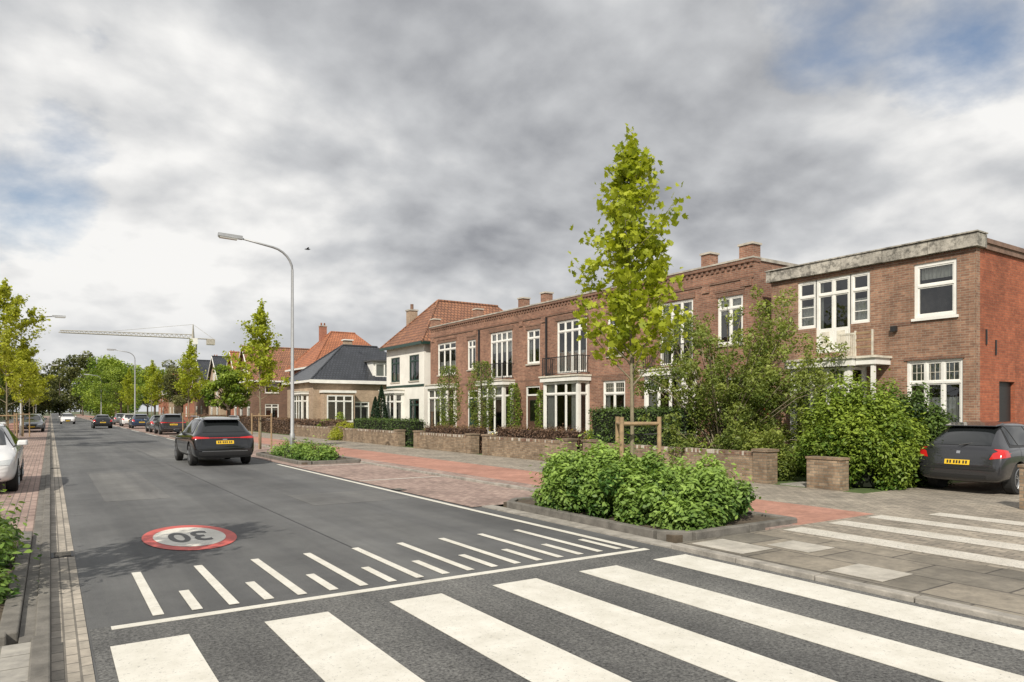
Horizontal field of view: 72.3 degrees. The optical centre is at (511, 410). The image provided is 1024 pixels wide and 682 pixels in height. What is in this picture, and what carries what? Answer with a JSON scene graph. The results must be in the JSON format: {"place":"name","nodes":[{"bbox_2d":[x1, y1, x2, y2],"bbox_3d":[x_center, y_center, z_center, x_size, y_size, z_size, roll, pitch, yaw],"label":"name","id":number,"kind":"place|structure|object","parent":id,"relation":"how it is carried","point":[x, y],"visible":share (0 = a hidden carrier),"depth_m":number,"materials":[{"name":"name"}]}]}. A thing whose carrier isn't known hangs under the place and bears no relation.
{"place":"outdoors","nodes":[
{"label":"outdoors","id":0,"kind":"place"},
{"bbox_2d":[0,642,30,681],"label":"pavement","id":1,"kind":"structure","parent":0,"point":[14,662],"depth_m":4.77,"materials":[{"name":"concrete"}]},
{"bbox_2d":[0,416,49,532],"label":"parking bay","id":2,"kind":"object","parent":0,"point":[27,492],"visible":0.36,"depth_m":16.16,"materials":[{"name":"red brick"}]},
{"bbox_2d":[0,422,27,490],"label":"parked car","id":3,"kind":"object","parent":2,"relation":"on","point":[11,462],"visible":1,"depth_m":15.11,"materials":[{"name":"white metal"}]},
{"bbox_2d":[0,277,50,437],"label":"maple tree","id":4,"kind":"object","parent":2,"relation":"on","point":[12,311],"visible":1,"depth_m":33.26,"materials":[{"name":"green plant"}]},
{"bbox_2d":[1,342,57,436],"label":"maple tree","id":5,"kind":"object","parent":2,"relation":"on","point":[35,384],"visible":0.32,"depth_m":47.60,"materials":[{"name":"green plant"}]},
{"bbox_2d":[18,414,46,431],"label":"parked car","id":6,"kind":"object","parent":2,"relation":"on","point":[37,421],"visible":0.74,"depth_m":58.08,"materials":[{"name":"silver metal"}]},
{"bbox_2d":[14,361,50,429],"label":"maple tree","id":7,"kind":"object","parent":2,"relation":"on","point":[35,378],"visible":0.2,"depth_m":62.70,"materials":[{"name":"green plant"}]},
{"bbox_2d":[74,416,540,506],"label":"parking bay","id":8,"kind":"object","parent":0,"point":[466,493],"visible":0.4,"depth_m":17.52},
{"bbox_2d":[118,368,137,406],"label":"maple tree","id":9,"kind":"object","parent":8,"relation":"on","point":[128,387],"visible":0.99,"depth_m":86.15,"materials":[{"name":"green plant"}]},
{"bbox_2d":[128,414,148,428],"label":"parked car","id":10,"kind":"object","parent":8,"relation":"on","point":[137,420],"visible":0.72,"depth_m":71.20,"materials":[{"name":"blue metal"}]},
{"bbox_2d":[137,360,164,415],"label":"maple tree","id":11,"kind":"object","parent":8,"relation":"on","point":[150,384],"visible":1,"depth_m":66.10,"materials":[{"name":"green plant"}]},
{"bbox_2d":[153,413,185,434],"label":"parked car","id":12,"kind":"object","parent":8,"relation":"on","point":[170,422],"visible":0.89,"depth_m":52.88,"materials":[{"name":"grey metal"}]},
{"bbox_2d":[218,232,294,447],"bbox_3d":[-9.609,-2.375,26.479,2.800,8.350,0.222,0,0,-33],"label":"street lamp","id":13,"kind":"object","parent":8,"relation":"on","point":[236,238],"visible":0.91,"depth_m":27.14,"materials":[{"name":"grey metal"}]},
{"bbox_2d":[222,298,297,448],"bbox_3d":[-11.346,-1.700,31.667,3.066,6.900,2.381,0,0,5],"label":"maple tree","id":14,"kind":"object","parent":8,"relation":"on","point":[262,362],"visible":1,"depth_m":31.62,"materials":[{"name":"green plant"}]},
{"bbox_2d":[256,452,360,464],"bbox_3d":[-7.854,1.742,26.379,2.130,0.155,6.430,0,0,-33],"label":"planting bed","id":15,"kind":"object","parent":8,"relation":"on","point":[341,459],"visible":0.5,"depth_m":24.14,"materials":[{"name":"concrete"}]},
{"bbox_2d":[265,429,344,460],"bbox_3d":[-7.904,1.224,26.349,2.165,1.117,5.584,0,0,-33],"label":"shrub bed","id":16,"kind":"object","parent":15,"relation":"on","point":[305,451],"visible":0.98,"depth_m":25.17,"materials":[{"name":"green plant"}]},
{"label":"planting bed","id":17,"kind":"object","parent":8,"relation":"on","visible":0},
{"bbox_2d":[169,338,210,430],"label":"maple tree","id":18,"kind":"object","parent":17,"relation":"on","point":[190,360],"visible":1,"depth_m":47.64,"materials":[{"name":"green plant"}]},
{"bbox_2d":[0,412,681,542],"bbox_3d":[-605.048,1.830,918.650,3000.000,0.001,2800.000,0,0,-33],"label":"ground","id":19,"kind":"structure","parent":0,"point":[88,413],"depth_m":521.83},
{"bbox_2d":[0,332,25,419],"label":"distant trees","id":20,"kind":"object","parent":19,"relation":"on","point":[3,407],"visible":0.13,"depth_m":113.55,"materials":[{"name":"green plant"}]},
{"bbox_2d":[0,531,32,645],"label":"planting bed","id":21,"kind":"object","parent":19,"relation":"on","point":[11,610],"visible":0.65,"depth_m":6.20,"materials":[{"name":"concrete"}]},
{"bbox_2d":[0,489,42,603],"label":"shrub bed","id":22,"kind":"object","parent":21,"relation":"on","point":[8,532],"visible":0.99,"depth_m":6.63,"materials":[{"name":"green plant"}]},
{"bbox_2d":[18,417,49,643],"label":"curb","id":23,"kind":"structure","parent":19,"relation":"on","point":[27,627],"depth_m":7.40,"materials":[{"name":"grey concrete"}]},
{"bbox_2d":[28,634,49,681],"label":"kerb","id":24,"kind":"structure","parent":19,"relation":"on","point":[39,665],"depth_m":4.78,"materials":[{"name":"grey concrete"}]},
{"bbox_2d":[35,435,49,635],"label":"kerb","id":25,"kind":"structure","parent":19,"relation":"on","point":[42,625],"depth_m":7.47,"materials":[{"name":"grey concrete"}]},
{"bbox_2d":[8,368,92,414],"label":"distant trees","id":26,"kind":"object","parent":19,"relation":"on","point":[67,393],"visible":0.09,"depth_m":355.67,"materials":[{"name":"green plant"}]},
{"bbox_2d":[10,351,194,415],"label":"distant trees","id":27,"kind":"object","parent":19,"relation":"on","point":[73,369],"visible":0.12,"depth_m":259.38,"materials":[{"name":"green plant"}]},
{"bbox_2d":[70,354,142,417],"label":"distant trees","id":28,"kind":"object","parent":19,"relation":"on","point":[90,401],"visible":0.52,"depth_m":151.51,"materials":[{"name":"green plant"}]},
{"bbox_2d":[360,461,535,491],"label":"kerb","id":29,"kind":"structure","parent":19,"relation":"on","point":[467,479],"depth_m":18.41,"materials":[{"name":"concrete"}]},
{"bbox_2d":[482,505,674,548],"bbox_3d":[0.859,1.800,11.223,0.260,0.040,4.800,0,0,-33],"label":"kerb strip","id":30,"kind":"object","parent":19,"relation":"on","point":[647,540],"visible":0.64,"depth_m":10.71,"materials":[{"name":"concrete"}]},
{"bbox_2d":[503,496,796,542],"bbox_3d":[2.099,1.742,12.130,2.780,0.156,4.580,0,0,-33],"label":"planting bed","id":31,"kind":"object","parent":19,"relation":"on","point":[751,521],"visible":0.51,"depth_m":10.59,"materials":[{"name":"concrete"}]},
{"bbox_2d":[567,123,691,462],"bbox_3d":[2.062,-1.675,12.187,2.163,6.851,2.329,0,0,8],"label":"maple tree","id":32,"kind":"object","parent":31,"relation":"on","point":[624,213],"visible":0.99,"depth_m":12.03,"materials":[{"name":"green plant"}]},
{"bbox_2d":[523,428,765,530],"bbox_3d":[2.028,1.046,12.062,3.040,1.470,4.541,0,0,-33],"label":"shrub bed","id":33,"kind":"object","parent":31,"relation":"on","point":[636,490],"visible":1,"depth_m":10.93,"materials":[{"name":"green plant"}]},
{"bbox_2d":[671,543,1023,626],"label":"kerb","id":34,"kind":"structure","parent":19,"relation":"on","point":[1008,618],"depth_m":7.01,"materials":[{"name":"concrete"}]},
{"bbox_2d":[50,413,654,681],"bbox_3d":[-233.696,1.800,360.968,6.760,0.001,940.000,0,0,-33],"label":"road","id":35,"kind":"structure","parent":0,"point":[113,551],"depth_m":10.39,"materials":[{"name":"grey asphalt"}]},
{"bbox_2d":[50,414,95,681],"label":"gutter","id":36,"kind":"object","parent":35,"relation":"on","point":[70,657],"visible":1,"depth_m":6.50,"materials":[{"name":"concrete"}]},
{"bbox_2d":[90,414,112,428],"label":"moving car","id":37,"kind":"object","parent":35,"relation":"on","point":[102,420],"visible":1,"depth_m":72.01,"materials":[{"name":"black metal"}]},
{"bbox_2d":[174,416,253,465],"bbox_3d":[-10.684,0.981,24.875,2.219,1.639,4.913,0,0,-33],"label":"suv car","id":38,"kind":"object","parent":35,"relation":"on","point":[228,437],"visible":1,"depth_m":23.05,"materials":[{"name":"black metal"}]},
{"bbox_2d":[84,426,423,579],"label":"road repairs","id":39,"kind":"structure","parent":35,"relation":"on","point":[120,486],"depth_m":15.45,"materials":[{"name":"asphalt"}]},
{"bbox_2d":[90,420,1023,681],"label":"road markings","id":40,"kind":"object","parent":35,"relation":"on","point":[327,647],"visible":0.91,"depth_m":5.88,"materials":[{"name":"white paint"}]},
{"bbox_2d":[90,546,1023,681],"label":"crossing asphalt","id":41,"kind":"structure","parent":35,"relation":"on","point":[250,645],"depth_m":5.68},
{"bbox_2d":[83,416,795,529],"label":"verge paving","id":42,"kind":"structure","parent":0,"point":[471,476],"depth_m":19.33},
{"bbox_2d":[78,415,871,524],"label":"cycle path","id":43,"kind":"structure","parent":0,"point":[804,514],"depth_m":19.61,"materials":[{"name":"red brick"}]},
{"bbox_2d":[90,364,142,412],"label":"street tree","id":44,"kind":"object","parent":43,"relation":"on","point":[117,374],"visible":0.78,"depth_m":129.60,"materials":[{"name":"green plant"}]},
{"bbox_2d":[0,0,1023,411],"label":"sky","id":45,"kind":"structure","parent":0,"point":[421,153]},
{"bbox_2d":[86,415,1023,531],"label":"pavement","id":46,"kind":"structure","parent":0,"point":[920,509],"depth_m":13.87,"materials":[{"name":"grey concrete"}]},
{"bbox_2d":[199,364,252,416],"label":"street tree","id":47,"kind":"object","parent":46,"relation":"on","point":[231,395],"visible":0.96,"depth_m":65.31,"materials":[{"name":"green plant"}]},
{"bbox_2d":[148,414,965,493],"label":"garden ground","id":48,"kind":"structure","parent":0,"point":[857,489],"depth_m":16.79,"materials":[{"name":"brown soil"}]},
{"bbox_2d":[59,324,214,368],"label":"tower crane","id":49,"kind":"object","parent":48,"relation":"on","point":[208,341],"visible":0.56,"depth_m":199.79,"materials":[{"name":"paint"}]},
{"bbox_2d":[133,367,177,414],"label":"street tree","id":50,"kind":"object","parent":48,"relation":"on","point":[141,381],"visible":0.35,"depth_m":119.88,"materials":[{"name":"green plant"}]},
{"bbox_2d":[154,366,204,415],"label":"street tree","id":51,"kind":"object","parent":48,"relation":"on","point":[179,399],"visible":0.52,"depth_m":101.44,"materials":[{"name":"green plant"}]},
{"bbox_2d":[194,381,208,414],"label":"walls","id":52,"kind":"structure","parent":48,"relation":"on","point":[199,404],"depth_m":105.52,"materials":[{"name":"brick"}]},
{"bbox_2d":[209,369,225,415],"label":"walls","id":53,"kind":"structure","parent":48,"relation":"on","point":[221,411],"depth_m":96.57,"materials":[{"name":"beige brick"}]},
{"bbox_2d":[207,356,216,396],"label":"trim","id":54,"kind":"structure","parent":53,"relation":"attached to","point":[209,368],"depth_m":96.99,"materials":[{"name":"wood"}]},
{"bbox_2d":[208,356,226,379],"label":"roof","id":55,"kind":"structure","parent":54,"relation":"on","point":[217,360],"depth_m":97.21,"materials":[{"name":"grey tile"}]},
{"bbox_2d":[192,414,265,431],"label":"hedge","id":56,"kind":"object","parent":48,"relation":"on","point":[245,420],"visible":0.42,"depth_m":62.99,"materials":[{"name":"red plant"}]},
{"bbox_2d":[238,358,286,418],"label":"walls","id":57,"kind":"structure","parent":48,"relation":"on","point":[280,398],"depth_m":78.13,"materials":[{"name":"brick"}]},
{"bbox_2d":[239,347,282,393],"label":"trim","id":58,"kind":"structure","parent":57,"relation":"attached to","point":[258,380],"depth_m":78.18,"materials":[{"name":"wood"}]},
{"bbox_2d":[238,345,308,380],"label":"roof","id":59,"kind":"structure","parent":58,"relation":"on","point":[279,355],"depth_m":80.69,"materials":[{"name":"orange tile"}]},
{"bbox_2d":[289,369,301,376],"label":"walls","id":60,"kind":"structure","parent":48,"relation":"on","point":[296,371],"depth_m":75.63,"materials":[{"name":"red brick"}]},
{"bbox_2d":[285,366,306,371],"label":"trim","id":61,"kind":"structure","parent":60,"relation":"attached to","point":[295,369],"depth_m":73.50,"materials":[{"name":"wood"}]},
{"bbox_2d":[285,331,371,369],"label":"roof","id":62,"kind":"structure","parent":61,"relation":"on","point":[329,342],"depth_m":74.47,"materials":[{"name":"orange tile"}]},
{"bbox_2d":[263,416,348,434],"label":"hedge","id":63,"kind":"object","parent":48,"relation":"on","point":[281,426],"visible":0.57,"depth_m":52.63,"materials":[{"name":"red plant"}]},
{"bbox_2d":[294,425,335,438],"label":"wall","id":64,"kind":"structure","parent":48,"relation":"on","point":[311,432],"depth_m":45.93,"materials":[{"name":"brick"}]},
{"bbox_2d":[282,339,386,425],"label":"brick bungalow","id":65,"kind":"object","parent":48,"relation":"on","point":[347,378],"visible":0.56,"depth_m":59.76,"materials":[{"name":"beige brick"}]},
{"bbox_2d":[294,363,386,421],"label":"windows","id":66,"kind":"structure","parent":65,"relation":"in","point":[303,401],"depth_m":58.44,"materials":[{"name":"white paint"}]},
{"bbox_2d":[327,420,352,439],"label":"garden shrub","id":67,"kind":"object","parent":48,"relation":"on","point":[336,436],"visible":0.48,"depth_m":41.75,"materials":[{"name":"yellow plant"}]},
{"bbox_2d":[339,428,404,446],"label":"wall","id":68,"kind":"structure","parent":48,"relation":"on","point":[396,438],"depth_m":37.17,"materials":[{"name":"brick"}]},
{"bbox_2d":[375,385,387,419],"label":"conifer tree","id":69,"kind":"object","parent":48,"relation":"on","point":[381,395],"visible":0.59,"depth_m":47.01,"materials":[{"name":"green plant"}]},
{"bbox_2d":[352,416,427,446],"bbox_3d":[-6.832,1.069,38.018,1.186,1.583,8.216,0,0,-33],"label":"hedge","id":70,"kind":"object","parent":48,"relation":"on","point":[406,424],"visible":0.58,"depth_m":36.37,"materials":[{"name":"green plant"}]},
{"bbox_2d":[378,299,502,427],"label":"white villa","id":71,"kind":"object","parent":48,"relation":"on","point":[407,347],"visible":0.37,"depth_m":47.44,"materials":[{"name":"paint"}]},
{"bbox_2d":[382,354,418,419],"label":"windows","id":72,"kind":"structure","parent":71,"relation":"in","point":[390,402],"depth_m":47.36,"materials":[{"name":"white paint"}]},
{"bbox_2d":[413,432,478,453],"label":"wall","id":73,"kind":"structure","parent":48,"relation":"on","point":[468,444],"depth_m":30.36,"materials":[{"name":"brick"}]},
{"bbox_2d":[413,430,479,437],"bbox_3d":[-3.000,1.010,30.953,0.460,0.180,5.460,0,0,-33],"label":"coping","id":74,"kind":"object","parent":73,"relation":"on","point":[422,432],"visible":0.97,"depth_m":30.73,"materials":[{"name":"brick"}]},
{"bbox_2d":[435,365,464,425],"bbox_3d":[-3.006,-0.223,33.484,1.318,4.046,1.794,0,0,-33],"label":"pleached tree","id":75,"kind":"object","parent":48,"relation":"on","point":[456,403],"visible":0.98,"depth_m":33.29,"materials":[{"name":"green plant"}]},
{"bbox_2d":[422,422,490,453],"bbox_3d":[-2.583,1.183,31.165,1.126,1.363,5.535,0,0,-33],"label":"hedge","id":76,"kind":"object","parent":48,"relation":"on","point":[449,429],"visible":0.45,"depth_m":30.55,"materials":[{"name":"red plant"}]},
{"bbox_2d":[465,359,497,426],"bbox_3d":[-1.351,-0.246,30.982,1.342,4.093,1.806,0,0,-33],"label":"pleached tree","id":77,"kind":"object","parent":48,"relation":"on","point":[474,417],"visible":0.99,"depth_m":30.80,"materials":[{"name":"green plant"}]},
{"bbox_2d":[506,383,521,429],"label":"climbing plant","id":78,"kind":"object","parent":48,"relation":"on","point":[514,396],"visible":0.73,"depth_m":35.38,"materials":[{"name":"green plant"}]},
{"bbox_2d":[482,436,576,460],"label":"wall","id":79,"kind":"structure","parent":48,"relation":"on","point":[516,449],"depth_m":25.65,"materials":[{"name":"brick"}]},
{"bbox_2d":[481,434,577,443],"bbox_3d":[0.493,1.010,25.650,0.460,0.180,5.560,0,0,-33],"label":"coping","id":80,"kind":"object","parent":79,"relation":"on","point":[493,436],"visible":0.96,"depth_m":25.36,"materials":[{"name":"brick"}]},
{"bbox_2d":[494,423,587,454],"bbox_3d":[0.956,1.140,25.879,1.071,1.435,5.402,0,0,-33],"label":"hedge","id":81,"kind":"object","parent":48,"relation":"on","point":[552,433],"visible":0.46,"depth_m":25.33,"materials":[{"name":"red plant"}]},
{"bbox_2d":[534,389,547,427],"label":"climbing plant","id":82,"kind":"object","parent":48,"relation":"on","point":[539,409],"visible":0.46,"depth_m":33.43,"materials":[{"name":"green plant"}]},
{"bbox_2d":[431,261,787,447],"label":"walls","id":83,"kind":"structure","parent":48,"relation":"on","point":[705,300],"depth_m":31.08,"materials":[{"name":"brick"}]},
{"bbox_2d":[429,294,742,442],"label":"windows","id":84,"kind":"structure","parent":83,"relation":"attached to","point":[615,387],"depth_m":32.20,"materials":[{"name":"white paint"}]},
{"bbox_2d":[430,298,740,431],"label":"curtains","id":85,"kind":"object","parent":84,"relation":"attached to","point":[737,301],"visible":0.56,"depth_m":32.66,"materials":[{"name":"white fabric"}]},
{"bbox_2d":[469,394,735,429],"bbox_3d":[2.750,0.385,32.285,0.090,2.290,18.940,0,0,-33],"label":"door","id":86,"kind":"structure","parent":84,"relation":"attached to","point":[531,411],"depth_m":35.05,"materials":[{"name":"brown paint"}]},
{"bbox_2d":[440,302,740,445],"bbox_3d":[1.960,-1.235,34.339,2.150,6.070,23.600,0,0,-33],"label":"interior","id":87,"kind":"object","parent":83,"relation":"in","point":[561,406],"visible":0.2,"depth_m":34.25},
{"bbox_2d":[424,255,797,437],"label":"trim","id":88,"kind":"structure","parent":83,"relation":"attached to","point":[578,378],"depth_m":31.67,"materials":[{"name":"stone"}]},
{"bbox_2d":[587,404,698,446],"bbox_3d":[4.098,0.832,22.334,1.565,2.110,3.940,0,0,-33],"label":"hedge","id":89,"kind":"object","parent":48,"relation":"on","point":[602,419],"visible":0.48,"depth_m":21.68,"materials":[{"name":"green plant"}]},
{"bbox_2d":[583,442,776,483],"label":"wall","id":90,"kind":"structure","parent":48,"relation":"on","point":[761,467],"depth_m":17.44,"materials":[{"name":"brick"}]},
{"bbox_2d":[581,439,778,455],"bbox_3d":[4.357,1.010,19.783,0.460,0.180,7.010,0,0,-33],"label":"coping","id":91,"kind":"object","parent":90,"relation":"on","point":[734,452],"visible":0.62,"depth_m":18.43,"materials":[{"name":"stone"}]},
{"bbox_2d":[626,284,849,466],"bbox_3d":[6.462,-0.975,20.948,6.779,5.502,6.415,0,0,24],"label":"bush","id":92,"kind":"object","parent":48,"relation":"on","point":[752,389],"visible":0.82,"depth_m":20.03,"materials":[{"name":"green plant"}]},
{"bbox_2d":[724,423,803,480],"bbox_3d":[6.400,1.027,18.322,1.805,1.482,2.530,0,0,-33],"label":"garden shrub","id":93,"kind":"object","parent":48,"relation":"on","point":[784,466],"visible":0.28,"depth_m":17.83,"materials":[{"name":"green plant"}]},
{"bbox_2d":[807,459,848,490],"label":"wall","id":94,"kind":"structure","parent":48,"relation":"on","point":[833,475],"depth_m":15.53,"materials":[{"name":"brick"}]},
{"bbox_2d":[790,361,936,490],"bbox_3d":[8.095,0.297,16.524,2.884,2.971,3.244,0,0,-33],"label":"garden shrub","id":95,"kind":"object","parent":48,"relation":"on","point":[877,442],"visible":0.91,"depth_m":15.77,"materials":[{"name":"green plant"}]},
{"bbox_2d":[771,247,1023,460],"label":"walls","id":96,"kind":"structure","parent":48,"relation":"on","point":[990,291],"depth_m":19.26,"materials":[{"name":"brick"}]},
{"bbox_2d":[793,258,962,440],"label":"windows","id":97,"kind":"structure","parent":96,"relation":"attached to","point":[943,373],"depth_m":19.48,"materials":[{"name":"white paint"}]},
{"bbox_2d":[797,264,959,421],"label":"curtains","id":98,"kind":"object","parent":97,"relation":"attached to","point":[935,273],"visible":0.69,"depth_m":19.33,"materials":[{"name":"white fabric"}]},
{"bbox_2d":[802,269,959,409],"bbox_3d":[12.684,-1.175,21.921,6.800,5.950,5.340,0,0,-33],"label":"interior","id":99,"kind":"object","parent":96,"relation":"in","point":[936,299],"visible":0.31,"depth_m":21.13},
{"bbox_2d":[771,247,996,447],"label":"trim","id":100,"kind":"structure","parent":96,"relation":"attached to","point":[872,361],"depth_m":19.88,"materials":[{"name":"white paint"}]},
{"bbox_2d":[838,329,873,355],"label":"balcony","id":101,"kind":"structure","parent":100,"relation":"attached to","point":[855,340],"depth_m":20.10,"materials":[{"name":"beige paint"}]},
{"bbox_2d":[764,229,1023,283],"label":"cornice","id":102,"kind":"structure","parent":96,"relation":"on","point":[960,241],"depth_m":19.66,"materials":[{"name":"concrete"}]},
{"bbox_2d":[884,380,965,486],"bbox_3d":[9.581,0.484,17.143,2.707,2.583,2.748,0,0,-33],"label":"garden shrub","id":103,"kind":"object","parent":48,"relation":"on","point":[937,418],"visible":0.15,"depth_m":16.53,"materials":[{"name":"green plant"}]},
{"bbox_2d":[681,530,1023,616],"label":"slab pavement","id":104,"kind":"structure","parent":0,"point":[988,587],"depth_m":7.79,"materials":[{"name":"grey concrete"}]},
{"bbox_2d":[692,539,911,581],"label":"tactile slabs","id":105,"kind":"structure","parent":104,"relation":"in","point":[871,572],"depth_m":8.77,"materials":[{"name":"beige concrete"}]},
{"bbox_2d":[769,514,1023,571],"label":"crossing pavement","id":106,"kind":"structure","parent":0,"point":[954,545],"depth_m":9.68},
{"bbox_2d":[864,482,1022,509],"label":"driveway","id":107,"kind":"structure","parent":0,"point":[986,494],"depth_m":14.66,"materials":[{"name":"grey concrete"}]},
{"bbox_2d":[918,421,1023,493],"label":"hatchback car","id":108,"kind":"object","parent":107,"relation":"on","point":[982,451],"visible":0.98,"depth_m":14.87,"materials":[{"name":"grey metal"}]},
{"bbox_2d":[1019,467,1023,509],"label":"wall","id":109,"kind":"structure","parent":107,"relation":"on","point":[1021,487],"depth_m":12.44,"materials":[{"name":"brick"}]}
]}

